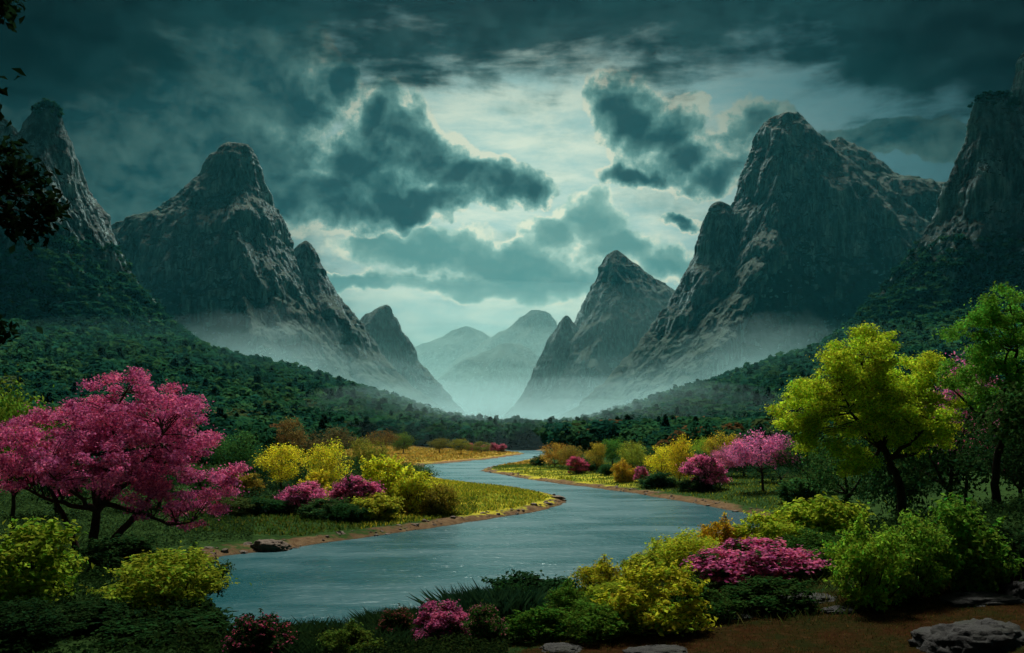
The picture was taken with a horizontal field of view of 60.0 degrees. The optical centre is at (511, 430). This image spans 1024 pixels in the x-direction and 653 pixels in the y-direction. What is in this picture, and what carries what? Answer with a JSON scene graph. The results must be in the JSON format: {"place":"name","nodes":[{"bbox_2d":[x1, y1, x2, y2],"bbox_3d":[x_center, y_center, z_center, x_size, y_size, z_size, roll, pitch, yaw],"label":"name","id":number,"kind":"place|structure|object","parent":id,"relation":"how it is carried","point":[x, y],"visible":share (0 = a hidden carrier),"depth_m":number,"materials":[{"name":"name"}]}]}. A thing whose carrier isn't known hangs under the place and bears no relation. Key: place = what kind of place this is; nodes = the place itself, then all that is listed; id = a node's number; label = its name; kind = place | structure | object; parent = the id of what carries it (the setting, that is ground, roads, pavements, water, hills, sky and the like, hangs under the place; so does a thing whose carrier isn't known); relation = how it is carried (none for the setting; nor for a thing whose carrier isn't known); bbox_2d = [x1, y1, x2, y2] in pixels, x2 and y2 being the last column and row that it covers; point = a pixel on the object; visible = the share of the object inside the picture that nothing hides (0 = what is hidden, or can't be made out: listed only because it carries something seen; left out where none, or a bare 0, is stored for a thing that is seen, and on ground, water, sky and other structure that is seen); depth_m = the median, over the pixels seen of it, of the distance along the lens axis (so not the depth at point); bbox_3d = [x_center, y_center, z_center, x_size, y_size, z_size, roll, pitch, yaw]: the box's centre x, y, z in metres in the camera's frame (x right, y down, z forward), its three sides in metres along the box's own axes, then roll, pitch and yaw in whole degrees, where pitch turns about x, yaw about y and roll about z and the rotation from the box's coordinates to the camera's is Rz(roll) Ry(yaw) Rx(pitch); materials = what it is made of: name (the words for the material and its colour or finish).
{"place":"outdoors","nodes":[
{"label":"outdoors","id":0,"kind":"place"},
{"bbox_2d":[0,104,163,334],"bbox_3d":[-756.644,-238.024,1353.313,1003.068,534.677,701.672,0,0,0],"label":"mountain","id":1,"kind":"structure","parent":0,"point":[44,134],"depth_m":1257.34,"materials":[{"name":"stone"}]},
{"bbox_2d":[111,142,445,411],"bbox_3d":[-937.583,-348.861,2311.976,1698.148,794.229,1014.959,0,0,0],"label":"mountain","id":2,"kind":"structure","parent":0,"point":[212,254],"depth_m":2139.86,"materials":[{"name":"stone"}]},
{"bbox_2d":[360,305,465,415],"bbox_3d":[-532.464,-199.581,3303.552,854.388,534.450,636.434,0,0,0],"label":"mountain","id":3,"kind":"structure","parent":0,"point":[396,347],"depth_m":3243.31,"materials":[{"name":"stone"}]},
{"bbox_2d":[415,326,490,377],"bbox_3d":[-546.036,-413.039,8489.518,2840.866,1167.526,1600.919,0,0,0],"label":"mountain","id":4,"kind":"structure","parent":0,"point":[438,356],"depth_m":8320.92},
{"bbox_2d":[207,450,758,629],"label":"river","id":5,"kind":"structure","parent":0,"point":[585,526],"depth_m":71.94,"materials":[{"name":"teal liquid"}]},
{"bbox_2d":[437,343,538,418],"bbox_3d":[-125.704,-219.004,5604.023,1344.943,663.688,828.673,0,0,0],"label":"mountain","id":6,"kind":"structure","parent":0,"point":[493,381],"depth_m":5445.53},
{"bbox_2d":[435,310,557,379],"bbox_3d":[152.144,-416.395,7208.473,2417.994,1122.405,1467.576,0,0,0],"label":"mountain","id":7,"kind":"structure","parent":0,"point":[533,330],"depth_m":7086.93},
{"bbox_2d":[0,439,1023,652],"bbox_3d":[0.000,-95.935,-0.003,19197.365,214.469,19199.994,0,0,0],"label":"ground","id":8,"kind":"structure","parent":0,"point":[235,545],"depth_m":15.09,"materials":[{"name":"plant"}]},
{"bbox_2d":[0,364,70,535],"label":"leafy tree","id":9,"kind":"object","parent":8,"relation":"on","point":[9,408],"visible":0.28,"depth_m":59.34,"materials":[{"name":"green plant"}]},
{"bbox_2d":[0,593,71,652],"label":"leafy shrub","id":10,"kind":"object","parent":8,"relation":"on","point":[14,620],"visible":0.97,"depth_m":13.20,"materials":[{"name":"green plant"}]},
{"bbox_2d":[0,0,72,351],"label":"overhanging tree","id":11,"kind":"object","parent":8,"relation":"on","point":[47,209],"visible":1,"depth_m":7.94,"materials":[{"name":"green plant"}]},
{"bbox_2d":[0,515,94,608],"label":"leafy shrub","id":12,"kind":"object","parent":8,"relation":"on","point":[29,576],"visible":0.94,"depth_m":16.63,"materials":[{"name":"green plant"}]},
{"bbox_2d":[20,422,101,514],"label":"leafy tree","id":13,"kind":"object","parent":8,"relation":"on","point":[46,492],"visible":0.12,"depth_m":91.46,"materials":[{"name":"green plant"}]},
{"bbox_2d":[37,597,147,636],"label":"leafy shrub","id":14,"kind":"object","parent":8,"relation":"on","point":[110,611],"visible":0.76,"depth_m":14.23,"materials":[{"name":"green plant"}]},
{"bbox_2d":[73,533,177,574],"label":"leafy shrub","id":15,"kind":"object","parent":8,"relation":"on","point":[134,547],"visible":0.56,"depth_m":23.77,"materials":[{"name":"green plant"}]},
{"bbox_2d":[0,366,252,556],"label":"blossom tree","id":16,"kind":"object","parent":8,"relation":"on","point":[131,424],"visible":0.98,"depth_m":40.95,"materials":[{"name":"pink plant"}]},
{"bbox_2d":[85,607,237,647],"bbox_3d":[-5.253,3.019,13.585,2.415,0.315,2.009,0,0,-36],"label":"leafy shrub","id":17,"kind":"object","parent":8,"relation":"on","point":[205,621],"visible":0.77,"depth_m":13.56,"materials":[{"name":"green plant"}]},
{"bbox_2d":[86,540,251,613],"bbox_3d":[-6.429,2.737,16.433,2.650,1.430,2.948,0,0,5],"label":"leafy shrub","id":18,"kind":"object","parent":8,"relation":"on","point":[173,578],"visible":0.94,"depth_m":15.89,"materials":[{"name":"green plant"}]},
{"bbox_2d":[170,540,236,597],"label":"leafy shrub","id":19,"kind":"object","parent":8,"relation":"on","point":[219,568],"visible":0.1,"depth_m":26.20,"materials":[{"name":"green plant"}]},
{"bbox_2d":[204,496,259,515],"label":"bush","id":20,"kind":"object","parent":8,"relation":"on","point":[235,505],"visible":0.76,"depth_m":91.93,"materials":[{"name":"green plant"}]},
{"bbox_2d":[202,430,267,469],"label":"leafy tree","id":21,"kind":"object","parent":8,"relation":"on","point":[226,450],"visible":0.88,"depth_m":148.80,"materials":[{"name":"green plant"}]},
{"bbox_2d":[220,472,268,496],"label":"flowering bush","id":22,"kind":"object","parent":8,"relation":"on","point":[247,482],"visible":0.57,"depth_m":115.18,"materials":[{"name":"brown plant"}]},
{"bbox_2d":[215,608,304,652],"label":"flowering shrub","id":23,"kind":"object","parent":8,"relation":"on","point":[261,630],"visible":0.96,"depth_m":12.18,"materials":[{"name":"pink plant"}]},
{"bbox_2d":[239,458,295,486],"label":"leafy tree","id":24,"kind":"object","parent":8,"relation":"on","point":[255,469],"visible":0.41,"depth_m":128.46,"materials":[{"name":"green plant"}]},
{"bbox_2d":[242,496,297,514],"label":"bush","id":25,"kind":"object","parent":8,"relation":"on","point":[277,506],"visible":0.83,"depth_m":93.67,"materials":[{"name":"green plant"}]},
{"bbox_2d":[250,539,291,551],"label":"rock","id":26,"kind":"object","parent":8,"relation":"on","point":[268,545],"visible":0.41,"depth_m":73.17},
{"bbox_2d":[248,442,309,488],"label":"leafy tree","id":27,"kind":"object","parent":8,"relation":"on","point":[271,462],"visible":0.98,"depth_m":124.91,"materials":[{"name":"yellow plant"}]},
{"bbox_2d":[275,411,310,459],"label":"leafy tree","id":28,"kind":"object","parent":8,"relation":"on","point":[298,441],"visible":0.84,"depth_m":214.12,"materials":[{"name":"brown plant"}]},
{"bbox_2d":[274,480,326,512],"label":"azalea bush","id":29,"kind":"object","parent":8,"relation":"on","point":[304,495],"visible":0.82,"depth_m":95.65,"materials":[{"name":"pink plant"}]},
{"bbox_2d":[296,468,331,504],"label":"flowering bush","id":30,"kind":"object","parent":8,"relation":"on","point":[319,476],"visible":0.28,"depth_m":105.50,"materials":[{"name":"yellow plant"}]},
{"bbox_2d":[295,497,349,518],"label":"bush","id":31,"kind":"object","parent":8,"relation":"on","point":[309,510],"visible":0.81,"depth_m":91.91,"materials":[{"name":"green plant"}]},
{"bbox_2d":[300,438,353,486],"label":"leafy tree","id":32,"kind":"object","parent":8,"relation":"on","point":[332,458],"visible":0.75,"depth_m":121.08,"materials":[{"name":"yellow plant"}]},
{"bbox_2d":[298,425,359,464],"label":"leafy tree","id":33,"kind":"object","parent":8,"relation":"on","point":[340,435],"visible":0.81,"depth_m":228.01,"materials":[{"name":"orange plant"}]},
{"bbox_2d":[328,455,365,482],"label":"leafy tree","id":34,"kind":"object","parent":8,"relation":"on","point":[358,470],"visible":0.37,"depth_m":131.26,"materials":[{"name":"green plant"}]},
{"bbox_2d":[313,618,385,652],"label":"leafy shrub","id":35,"kind":"object","parent":8,"relation":"on","point":[330,641],"visible":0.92,"depth_m":11.92,"materials":[{"name":"green plant"}]},
{"bbox_2d":[327,501,373,521],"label":"bush","id":36,"kind":"object","parent":8,"relation":"on","point":[344,515],"visible":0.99,"depth_m":90.31,"materials":[{"name":"green plant"}]},
{"bbox_2d":[324,473,384,505],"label":"azalea bush","id":37,"kind":"object","parent":8,"relation":"on","point":[356,486],"visible":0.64,"depth_m":96.17,"materials":[{"name":"pink plant"}]},
{"bbox_2d":[344,434,392,478],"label":"bush","id":38,"kind":"object","parent":8,"relation":"on","point":[369,451],"visible":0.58,"depth_m":135.17,"materials":[{"name":"yellow plant"}]},
{"bbox_2d":[347,490,406,520],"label":"flowering bush","id":39,"kind":"object","parent":8,"relation":"on","point":[381,507],"visible":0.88,"depth_m":92.48,"materials":[{"name":"yellow plant"}]},
{"bbox_2d":[361,428,401,453],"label":"leafy tree","id":40,"kind":"object","parent":8,"relation":"on","point":[388,437],"visible":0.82,"depth_m":298.31,"materials":[{"name":"brown plant"}]},
{"bbox_2d":[359,453,412,503],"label":"flowering bush","id":41,"kind":"object","parent":8,"relation":"on","point":[373,470],"visible":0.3,"depth_m":104.47,"materials":[{"name":"yellow plant"}]},
{"bbox_2d":[374,603,421,635],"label":"flowering shrub","id":42,"kind":"object","parent":8,"relation":"on","point":[403,616],"visible":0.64,"depth_m":13.24,"materials":[{"name":"brown plant"}]},
{"bbox_2d":[386,462,444,511],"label":"flowering bush","id":43,"kind":"object","parent":8,"relation":"on","point":[409,485],"visible":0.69,"depth_m":100.51,"materials":[{"name":"yellow plant"}]},
{"bbox_2d":[416,478,463,513],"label":"flowering bush","id":44,"kind":"object","parent":8,"relation":"on","point":[431,500],"visible":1,"depth_m":99.04,"materials":[{"name":"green plant"}]},
{"bbox_2d":[411,598,469,644],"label":"azalea bush","id":45,"kind":"object","parent":8,"relation":"on","point":[436,617],"visible":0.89,"depth_m":13.11,"materials":[{"name":"pink plant"}]},
{"bbox_2d":[202,463,764,554],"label":"pebbles","id":46,"kind":"object","parent":8,"relation":"on","point":[225,550],"visible":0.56,"depth_m":103.34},
{"bbox_2d":[461,599,511,644],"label":"flowering shrub","id":47,"kind":"object","parent":8,"relation":"on","point":[490,624],"visible":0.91,"depth_m":12.83,"materials":[{"name":"green plant"}]},
{"bbox_2d":[184,441,809,535],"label":"grass","id":48,"kind":"structure","parent":8,"relation":"on","point":[480,488],"depth_m":125.62,"materials":[{"name":"green plant"}]},
{"bbox_2d":[0,89,1023,475],"bbox_3d":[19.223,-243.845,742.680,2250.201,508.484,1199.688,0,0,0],"label":"forest","id":49,"kind":"object","parent":8,"relation":"on","point":[256,395],"visible":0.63,"depth_m":626.64,"materials":[{"name":"green plant"}]},
{"bbox_2d":[0,453,1023,652],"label":"undergrowth","id":50,"kind":"object","parent":8,"relation":"on","point":[1009,509],"visible":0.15,"depth_m":20.79,"materials":[{"name":"green plant"}]},
{"bbox_2d":[481,569,581,607],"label":"leafy shrub","id":51,"kind":"object","parent":8,"relation":"on","point":[523,577],"visible":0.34,"depth_m":18.17,"materials":[{"name":"green plant"}]},
{"bbox_2d":[500,603,576,642],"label":"leafy shrub","id":52,"kind":"object","parent":8,"relation":"on","point":[539,619],"visible":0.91,"depth_m":12.88,"materials":[{"name":"green plant"}]},
{"bbox_2d":[539,642,583,652],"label":"rock slab","id":53,"kind":"object","parent":8,"relation":"on","point":[562,647],"visible":0.95,"depth_m":12.12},
{"bbox_2d":[544,578,597,611],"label":"leafy shrub","id":54,"kind":"object","parent":8,"relation":"on","point":[565,593],"visible":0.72,"depth_m":15.39,"materials":[{"name":"green plant"}]},
{"bbox_2d":[566,455,589,473],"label":"azalea bush","id":55,"kind":"object","parent":8,"relation":"on","point":[579,465],"visible":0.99,"depth_m":185.26,"materials":[{"name":"pink plant"}]},
{"bbox_2d":[581,442,606,471],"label":"leafy tree","id":56,"kind":"object","parent":8,"relation":"on","point":[596,460],"visible":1,"depth_m":189.42,"materials":[{"name":"yellow plant"}]},
{"bbox_2d":[552,595,643,644],"bbox_3d":[1.242,2.769,12.975,1.354,0.615,1.506,0,0,35],"label":"leafy shrub","id":57,"kind":"object","parent":8,"relation":"on","point":[591,617],"visible":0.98,"depth_m":12.69,"materials":[{"name":"green plant"}]},
{"bbox_2d":[561,553,641,596],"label":"leafy shrub","id":58,"kind":"object","parent":8,"relation":"on","point":[603,569],"visible":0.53,"depth_m":17.34,"materials":[{"name":"yellow plant"}]},
{"bbox_2d":[578,580,638,602],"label":"leafy shrub","id":59,"kind":"object","parent":8,"relation":"on","point":[613,586],"visible":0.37,"depth_m":15.65,"materials":[{"name":"green plant"}]},
{"bbox_2d":[599,435,623,464],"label":"leafy tree","id":60,"kind":"object","parent":8,"relation":"on","point":[610,457],"visible":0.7,"depth_m":221.13,"materials":[{"name":"green plant"}]},
{"bbox_2d":[609,458,634,481],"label":"flowering bush","id":61,"kind":"object","parent":8,"relation":"on","point":[622,473],"visible":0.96,"depth_m":159.14,"materials":[{"name":"yellow plant"}]},
{"bbox_2d":[616,440,648,468],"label":"leafy tree","id":62,"kind":"object","parent":8,"relation":"on","point":[633,452],"visible":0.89,"depth_m":175.29,"materials":[{"name":"green plant"}]},
{"bbox_2d":[620,547,661,581],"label":"leafy shrub","id":63,"kind":"object","parent":8,"relation":"on","point":[637,559],"visible":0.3,"depth_m":20.65,"materials":[{"name":"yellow plant"}]},
{"bbox_2d":[589,559,720,636],"bbox_3d":[2.031,2.516,13.310,1.623,1.134,1.840,0,0,-40],"label":"leafy shrub","id":64,"kind":"object","parent":8,"relation":"on","point":[649,603],"visible":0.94,"depth_m":13.04,"materials":[{"name":"yellow plant"}]},
{"bbox_2d":[622,644,687,652],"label":"rock slab","id":65,"kind":"object","parent":8,"relation":"on","point":[658,648],"visible":0.98,"depth_m":11.94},
{"bbox_2d":[635,471,677,487],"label":"bush","id":66,"kind":"object","parent":8,"relation":"on","point":[659,479],"visible":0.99,"depth_m":144.78,"materials":[{"name":"green plant"}]},
{"bbox_2d":[642,444,674,477],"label":"bush","id":67,"kind":"object","parent":8,"relation":"on","point":[653,460],"visible":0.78,"depth_m":151.45,"materials":[{"name":"yellow plant"}]},
{"bbox_2d":[663,433,695,480],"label":"bush","id":68,"kind":"object","parent":8,"relation":"on","point":[679,454],"visible":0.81,"depth_m":145.18,"materials":[{"name":"yellow plant"}]},
{"bbox_2d":[645,533,719,578],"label":"leafy shrub","id":69,"kind":"object","parent":8,"relation":"on","point":[671,552],"visible":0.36,"depth_m":19.44,"materials":[{"name":"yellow plant"}]},
{"bbox_2d":[643,523,721,569],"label":"leafy shrub","id":70,"kind":"object","parent":8,"relation":"on","point":[682,534],"visible":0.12,"depth_m":21.96,"materials":[{"name":"green plant"}]},
{"bbox_2d":[678,453,732,490],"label":"azalea bush","id":71,"kind":"object","parent":8,"relation":"on","point":[706,470],"visible":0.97,"depth_m":135.86,"materials":[{"name":"pink plant"}]},
{"bbox_2d":[662,579,751,620],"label":"leafy shrub","id":72,"kind":"object","parent":8,"relation":"on","point":[716,604],"visible":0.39,"depth_m":13.75,"materials":[{"name":"green plant"}]},
{"bbox_2d":[697,511,748,548],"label":"flowering shrub","id":73,"kind":"object","parent":8,"relation":"on","point":[715,531],"visible":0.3,"depth_m":22.96,"materials":[{"name":"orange plant"}]},
{"bbox_2d":[701,426,747,474],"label":"leafy tree","id":74,"kind":"object","parent":8,"relation":"on","point":[712,443],"visible":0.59,"depth_m":171.58,"materials":[{"name":"yellow plant"}]},
{"bbox_2d":[680,537,830,587],"bbox_3d":[4.546,2.523,16.731,2.804,0.928,2.855,0,0,-11],"label":"azalea bush","id":75,"kind":"object","parent":8,"relation":"on","point":[767,557],"visible":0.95,"depth_m":16.26,"materials":[{"name":"pink plant"}]},
{"bbox_2d":[728,509,792,550],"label":"leafy shrub","id":76,"kind":"object","parent":8,"relation":"on","point":[750,529],"visible":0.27,"depth_m":22.89,"materials":[{"name":"green plant"}]},
{"bbox_2d":[724,427,803,490],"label":"blossom tree","id":77,"kind":"object","parent":8,"relation":"on","point":[744,450],"visible":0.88,"depth_m":129.40,"materials":[{"name":"pink plant"}]},
{"bbox_2d":[713,575,824,613],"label":"leafy shrub","id":78,"kind":"object","parent":8,"relation":"on","point":[747,593],"visible":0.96,"depth_m":14.10,"materials":[{"name":"green plant"}]},
{"bbox_2d":[744,452,809,482],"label":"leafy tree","id":79,"kind":"object","parent":8,"relation":"on","point":[765,471],"visible":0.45,"depth_m":148.95,"materials":[{"name":"green plant"}]},
{"bbox_2d":[753,518,821,543],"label":"leafy shrub","id":80,"kind":"object","parent":8,"relation":"on","point":[768,531],"visible":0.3,"depth_m":21.04,"materials":[{"name":"green plant"}]},
{"bbox_2d":[770,472,825,503],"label":"bush","id":81,"kind":"object","parent":8,"relation":"on","point":[797,487],"visible":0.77,"depth_m":110.41,"materials":[{"name":"green plant"}]},
{"bbox_2d":[768,433,837,480],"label":"leafy tree","id":82,"kind":"object","parent":8,"relation":"on","point":[799,462],"visible":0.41,"depth_m":127.70,"materials":[{"name":"green plant"}]},
{"bbox_2d":[776,523,842,555],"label":"leafy shrub","id":83,"kind":"object","parent":8,"relation":"on","point":[814,539],"visible":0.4,"depth_m":18.83,"materials":[{"name":"green plant"}]},
{"bbox_2d":[765,491,886,537],"bbox_3d":[8.492,2.501,25.033,3.492,1.730,2.905,0,0,-30],"label":"leafy shrub","id":84,"kind":"object","parent":8,"relation":"on","point":[815,513],"visible":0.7,"depth_m":24.08,"materials":[{"name":"green plant"}]},
{"bbox_2d":[794,425,892,509],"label":"leafy tree","id":85,"kind":"object","parent":8,"relation":"on","point":[830,469],"visible":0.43,"depth_m":87.39,"materials":[{"name":"green plant"}]},
{"bbox_2d":[759,322,977,517],"bbox_3d":[15.431,-0.219,38.297,7.847,9.062,7.481,0,0,35],"label":"leafy tree","id":86,"kind":"object","parent":8,"relation":"on","point":[881,403],"visible":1,"depth_m":37.23,"materials":[{"name":"green plant"}]},
{"bbox_2d":[815,513,923,612],"bbox_3d":[5.700,2.153,14.151,1.671,1.652,1.575,0,0,19],"label":"leafy shrub","id":87,"kind":"object","parent":8,"relation":"on","point":[855,554],"visible":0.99,"depth_m":13.84,"materials":[{"name":"green plant"}]},
{"bbox_2d":[851,391,954,519],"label":"leafy tree","id":88,"kind":"object","parent":8,"relation":"on","point":[889,485],"visible":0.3,"depth_m":70.80,"materials":[{"name":"green plant"}]},
{"bbox_2d":[868,500,966,599],"bbox_3d":[6.570,2.028,14.466,1.619,1.735,1.456,0,0,-3],"label":"leafy shrub","id":89,"kind":"object","parent":8,"relation":"on","point":[917,536],"visible":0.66,"depth_m":14.26,"materials":[{"name":"green plant"}]},
{"bbox_2d":[871,380,1022,504],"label":"leafy tree","id":90,"kind":"object","parent":8,"relation":"on","point":[940,469],"visible":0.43,"depth_m":61.03,"materials":[{"name":"green plant"}]},
{"bbox_2d":[907,618,1023,652],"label":"rock","id":91,"kind":"object","parent":8,"relation":"on","point":[984,635],"visible":0.97,"depth_m":11.37,"materials":[{"name":"stone"}]},
{"bbox_2d":[933,350,1002,503],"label":"blossom tree","id":92,"kind":"object","parent":8,"relation":"on","point":[958,390],"visible":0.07,"depth_m":79.61,"materials":[{"name":"pink plant"}]},
{"bbox_2d":[922,492,1023,592],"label":"leafy shrub","id":93,"kind":"object","parent":8,"relation":"on","point":[960,520],"visible":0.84,"depth_m":14.54,"materials":[{"name":"green plant"}]},
{"bbox_2d":[929,281,1023,510],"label":"leafy tree","id":94,"kind":"object","parent":8,"relation":"on","point":[981,361],"visible":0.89,"depth_m":33.63,"materials":[{"name":"green plant"}]},
{"bbox_2d":[938,591,1023,606],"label":"rock slab","id":95,"kind":"object","parent":8,"relation":"on","point":[972,599],"visible":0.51,"depth_m":13.76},
{"bbox_2d":[945,515,1023,585],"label":"leafy shrub","id":96,"kind":"object","parent":8,"relation":"on","point":[1017,546],"visible":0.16,"depth_m":15.05,"materials":[{"name":"green plant"}]},
{"bbox_2d":[955,414,1023,498],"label":"leafy tree","id":97,"kind":"object","parent":8,"relation":"on","point":[1015,471],"visible":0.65,"depth_m":51.58,"materials":[{"name":"green plant"}]},
{"bbox_2d":[970,372,1023,451],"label":"leafy tree","id":98,"kind":"object","parent":8,"relation":"on","point":[1012,404],"visible":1,"depth_m":30.43,"materials":[{"name":"green plant"}]},
{"bbox_2d":[0,0,1023,346],"label":"sky","id":99,"kind":"structure","parent":0,"point":[448,165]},
{"bbox_2d":[254,567,864,652],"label":"reeds","id":100,"kind":"object","parent":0,"point":[506,602],"visible":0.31,"depth_m":15.13,"materials":[{"name":"green plant"}]},
{"bbox_2d":[503,250,674,420],"bbox_3d":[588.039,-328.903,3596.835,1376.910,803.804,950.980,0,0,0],"label":"mountain","id":101,"kind":"structure","parent":0,"point":[597,341],"depth_m":3415.66,"materials":[{"name":"stone"}]},
{"bbox_2d":[436,573,1023,652],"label":"dirt ground","id":102,"kind":"structure","parent":0,"point":[816,636],"depth_m":12.79,"materials":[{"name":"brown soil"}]},
{"bbox_2d":[558,112,944,419],"bbox_3d":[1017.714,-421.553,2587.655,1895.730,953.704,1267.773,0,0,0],"label":"mountain","id":103,"kind":"structure","parent":0,"point":[810,234],"depth_m":2310.40,"materials":[{"name":"stone"}]},
{"bbox_2d":[860,52,1023,319],"bbox_3d":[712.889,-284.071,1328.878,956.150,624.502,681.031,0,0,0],"label":"mountain","id":104,"kind":"structure","parent":0,"point":[981,194],"depth_m":1248.16,"materials":[{"name":"stone"}]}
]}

